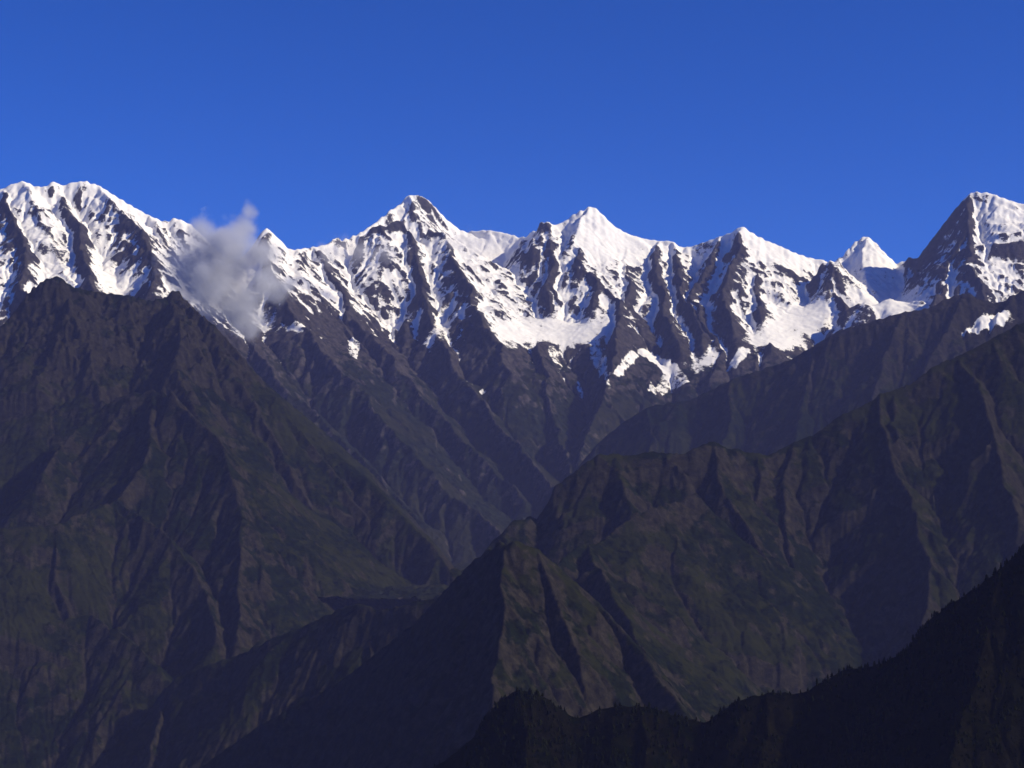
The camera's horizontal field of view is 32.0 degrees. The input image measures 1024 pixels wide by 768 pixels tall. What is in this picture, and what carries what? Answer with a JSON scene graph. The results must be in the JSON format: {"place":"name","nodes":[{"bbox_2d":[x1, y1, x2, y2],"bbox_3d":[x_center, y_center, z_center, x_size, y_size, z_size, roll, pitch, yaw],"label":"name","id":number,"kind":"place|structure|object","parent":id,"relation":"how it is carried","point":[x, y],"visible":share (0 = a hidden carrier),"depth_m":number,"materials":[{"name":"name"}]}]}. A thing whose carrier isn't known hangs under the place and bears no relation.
{"place":"outdoors","nodes":[
{"label":"outdoors","id":0,"kind":"place"},
{"bbox_2d":[0,181,314,408],"bbox_3d":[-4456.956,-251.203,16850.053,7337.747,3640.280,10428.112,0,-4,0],"label":"snow peak","id":1,"kind":"structure","parent":0,"point":[87,235],"depth_m":16553.76,"materials":[{"name":"white snow"}]},
{"bbox_2d":[0,276,454,767],"bbox_3d":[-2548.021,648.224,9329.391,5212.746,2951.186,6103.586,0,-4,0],"label":"mountain","id":2,"kind":"structure","parent":0,"point":[185,488],"depth_m":9246.91,"materials":[{"name":"grey stone"}]},
{"bbox_2d":[95,597,438,767],"bbox_3d":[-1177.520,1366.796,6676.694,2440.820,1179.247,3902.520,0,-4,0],"label":"ridge","id":3,"kind":"structure","parent":0,"point":[199,717],"depth_m":7193.76,"materials":[{"name":"grey stone"}]},
{"bbox_2d":[201,228,535,600],"bbox_3d":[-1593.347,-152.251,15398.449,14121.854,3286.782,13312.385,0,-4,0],"label":"mountain","id":4,"kind":"structure","parent":0,"point":[388,423],"depth_m":15097.75,"materials":[{"name":"grey stone"}]},
{"bbox_2d":[197,540,691,767],"bbox_3d":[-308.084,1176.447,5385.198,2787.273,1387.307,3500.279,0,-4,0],"label":"hill","id":5,"kind":"structure","parent":0,"point":[459,656],"depth_m":5592.66,"materials":[{"name":"grey stone"}]},
{"bbox_2d":[302,195,586,510],"bbox_3d":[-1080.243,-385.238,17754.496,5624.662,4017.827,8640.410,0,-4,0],"label":"snow peak","id":6,"kind":"structure","parent":0,"point":[450,304],"depth_m":17546.34,"materials":[{"name":"white snow"}]},
{"bbox_2d":[468,230,521,266],"bbox_3d":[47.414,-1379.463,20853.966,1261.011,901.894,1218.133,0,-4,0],"label":"snow peak","id":7,"kind":"structure","parent":0,"point":[499,248],"depth_m":20653.03,"materials":[{"name":"white snow"}]},
{"bbox_2d":[0,0,1023,263],"label":"sky","id":8,"kind":"structure","parent":0,"point":[814,128],"materials":[{"name":"blue"}]},
{"bbox_2d":[503,207,718,481],"bbox_3d":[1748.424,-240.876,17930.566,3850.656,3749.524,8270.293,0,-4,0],"label":"snow peak","id":9,"kind":"structure","parent":0,"point":[623,336],"depth_m":17670.47,"materials":[{"name":"white snow"}]},
{"bbox_2d":[433,549,1023,767],"bbox_3d":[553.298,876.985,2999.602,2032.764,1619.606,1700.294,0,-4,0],"label":"ridge","id":10,"kind":"structure","parent":0,"point":[812,722],"depth_m":3183.54,"materials":[{"name":"green plant"}]},
{"bbox_2d":[431,544,1023,767],"bbox_3d":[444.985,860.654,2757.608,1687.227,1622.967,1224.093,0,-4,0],"label":"forest","id":11,"kind":"object","parent":10,"relation":"on","point":[959,657],"visible":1,"depth_m":3174.58,"materials":[{"name":"green plant"}]},
{"bbox_2d":[450,322,1023,722],"bbox_3d":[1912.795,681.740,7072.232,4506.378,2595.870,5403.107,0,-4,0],"label":"mountain","id":12,"kind":"structure","parent":0,"point":[711,578],"depth_m":7745.00,"materials":[{"name":"stone"}]},
{"bbox_2d":[687,227,826,393],"bbox_3d":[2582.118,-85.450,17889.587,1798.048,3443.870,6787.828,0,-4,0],"label":"snow peak","id":13,"kind":"structure","parent":0,"point":[747,295],"depth_m":18090.40,"materials":[{"name":"white snow"}]},
{"bbox_2d":[533,290,1023,518],"bbox_3d":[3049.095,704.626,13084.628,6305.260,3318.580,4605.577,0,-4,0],"label":"mountain ridge","id":14,"kind":"structure","parent":0,"point":[813,390],"depth_m":13680.48,"materials":[{"name":"grey stone"}]},
{"bbox_2d":[802,237,928,340],"bbox_3d":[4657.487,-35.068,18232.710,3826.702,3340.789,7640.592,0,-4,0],"label":"snow peak","id":15,"kind":"structure","parent":0,"point":[862,280],"depth_m":18374.63,"materials":[{"name":"white snow"}]},
{"bbox_2d":[895,192,1023,308],"bbox_3d":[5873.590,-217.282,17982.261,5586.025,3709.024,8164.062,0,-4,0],"label":"snow peak","id":16,"kind":"structure","parent":0,"point":[975,247],"depth_m":17994.94,"materials":[{"name":"white snow"}]}
]}

